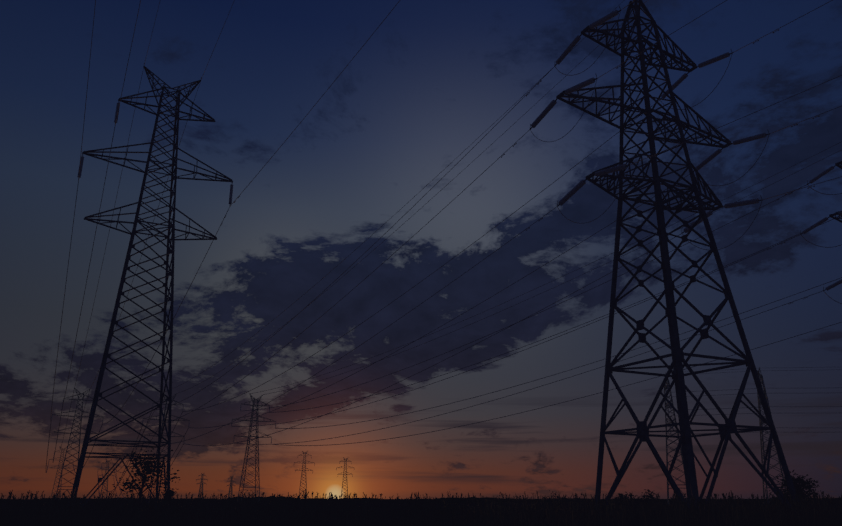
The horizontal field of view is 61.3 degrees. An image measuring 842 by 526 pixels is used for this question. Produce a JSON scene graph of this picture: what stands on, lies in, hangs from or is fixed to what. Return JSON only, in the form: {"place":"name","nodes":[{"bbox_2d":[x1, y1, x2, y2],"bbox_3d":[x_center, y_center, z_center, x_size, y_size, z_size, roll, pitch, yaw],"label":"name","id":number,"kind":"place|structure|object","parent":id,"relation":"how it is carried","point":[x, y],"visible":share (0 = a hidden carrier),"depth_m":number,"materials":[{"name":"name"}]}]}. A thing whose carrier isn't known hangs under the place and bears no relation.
{"place":"outdoors","nodes":[
{"label":"outdoors","id":0,"kind":"place"},
{"bbox_2d":[112,446,180,505],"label":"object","id":1,"kind":"object","parent":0,"point":[146,465],"visible":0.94,"depth_m":52.05,"materials":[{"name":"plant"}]},
{"bbox_2d":[0,489,841,525],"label":"weedy grass","id":2,"kind":"structure","parent":0,"point":[327,512],"depth_m":12.60,"materials":[{"name":"black plant"}]},
{"bbox_2d":[0,502,841,509],"bbox_3d":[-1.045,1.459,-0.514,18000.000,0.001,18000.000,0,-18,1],"label":"ground","id":3,"kind":"structure","parent":0,"point":[122,503],"depth_m":224.08,"materials":[{"name":"soil"}]},
{"bbox_2d":[48,447,71,498],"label":"tower","id":4,"kind":"structure","parent":3,"relation":"on","point":[59,472],"depth_m":568.83,"materials":[{"name":"grey metal"}]},
{"bbox_2d":[51,388,102,498],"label":"tower","id":5,"kind":"structure","parent":3,"relation":"on","point":[81,416],"depth_m":268.32,"materials":[{"name":"grey metal"}]},
{"bbox_2d":[98,459,115,498],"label":"tower","id":6,"kind":"structure","parent":3,"relation":"on","point":[106,476],"depth_m":748.38,"materials":[{"name":"black metal"}]},
{"bbox_2d":[70,66,232,510],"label":"suspension tower","id":7,"kind":"structure","parent":3,"relation":"on","point":[106,355],"depth_m":64.98,"materials":[{"name":"metal"}]},
{"bbox_2d":[142,394,189,500],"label":"tower","id":8,"kind":"structure","parent":3,"relation":"on","point":[165,438],"depth_m":281.70,"materials":[{"name":"grey metal"}]},
{"bbox_2d":[161,488,176,505],"bbox_3d":[-19.266,18.389,54.110,1.440,2.408,1.900,14,-23,-37],"label":"bush","id":9,"kind":"object","parent":3,"relation":"on","point":[170,493],"visible":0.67,"depth_m":54.03,"materials":[{"name":"plant"}]},
{"bbox_2d":[196,473,207,497],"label":"tower","id":10,"kind":"structure","parent":3,"relation":"on","point":[200,489],"depth_m":1141.65,"materials":[{"name":"black metal"}]},
{"bbox_2d":[227,476,235,497],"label":"tower","id":11,"kind":"structure","parent":3,"relation":"on","point":[231,487],"depth_m":1289.20,"materials":[{"name":"black metal"}]},
{"bbox_2d":[231,393,275,501],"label":"tower","id":12,"kind":"structure","parent":3,"relation":"on","point":[256,426],"depth_m":283.39,"materials":[{"name":"grey metal"}]},
{"bbox_2d":[294,451,314,498],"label":"tower","id":13,"kind":"structure","parent":3,"relation":"on","point":[305,453],"depth_m":616.63,"materials":[{"name":"grey metal"}]},
{"bbox_2d":[336,457,353,498],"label":"tower","id":14,"kind":"structure","parent":3,"relation":"on","point":[346,461],"depth_m":712.64,"materials":[{"name":"grey metal"}]},
{"bbox_2d":[0,496,841,503],"bbox_3d":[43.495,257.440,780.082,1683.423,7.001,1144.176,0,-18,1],"label":"distant treeline","id":15,"kind":"object","parent":3,"relation":"on","point":[120,500],"visible":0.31,"depth_m":534.92,"materials":[{"name":"black plant"}]},
{"bbox_2d":[46,0,841,500],"bbox_3d":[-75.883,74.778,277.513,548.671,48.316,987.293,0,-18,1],"label":"conductors","id":16,"kind":"structure","parent":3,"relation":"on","point":[440,290],"depth_m":104.87,"materials":[{"name":"metal"}]},
{"bbox_2d":[542,490,563,508],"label":"grass","id":17,"kind":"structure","parent":3,"relation":"on","point":[555,496],"depth_m":65.19,"materials":[{"name":"plant"}]},
{"bbox_2d":[612,492,639,510],"bbox_3d":[13.586,16.277,47.231,1.866,2.062,2.383,-13,-23,35],"label":"shrub trunk","id":18,"kind":"object","parent":3,"relation":"on","point":[622,495],"visible":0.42,"depth_m":47.15,"materials":[{"name":"plant"}]},
{"bbox_2d":[635,489,662,507],"bbox_3d":[15.832,16.904,49.409,1.930,2.253,2.425,0,-18,1],"label":"bush","id":19,"kind":"object","parent":3,"relation":"on","point":[646,499],"visible":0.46,"depth_m":49.45,"materials":[{"name":"plant"}]},
{"bbox_2d":[530,0,798,510],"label":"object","id":20,"kind":"object","parent":3,"relation":"on","point":[727,429],"visible":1,"depth_m":53.47,"materials":[{"name":"metal"}]},
{"bbox_2d":[664,373,686,503],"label":"tower","id":21,"kind":"structure","parent":3,"relation":"on","point":[666,419],"depth_m":235.84,"materials":[{"name":"black metal"}]},
{"bbox_2d":[757,367,786,503],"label":"tower","id":22,"kind":"structure","parent":3,"relation":"on","point":[761,422],"depth_m":226.85,"materials":[{"name":"black metal"}]},
{"bbox_2d":[800,161,841,290],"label":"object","id":23,"kind":"object","parent":3,"relation":"on","point":[823,220],"visible":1,"depth_m":77.39,"materials":[{"name":"metal"}]},
{"bbox_2d":[0,0,841,498],"label":"sky","id":24,"kind":"structure","parent":0,"point":[432,79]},
{"bbox_2d":[769,470,818,504],"bbox_3d":[27.799,17.103,52.231,3.922,3.664,3.474,0,-18,1],"label":"bush trunk","id":25,"kind":"object","parent":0,"point":[802,486],"visible":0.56,"depth_m":52.19,"materials":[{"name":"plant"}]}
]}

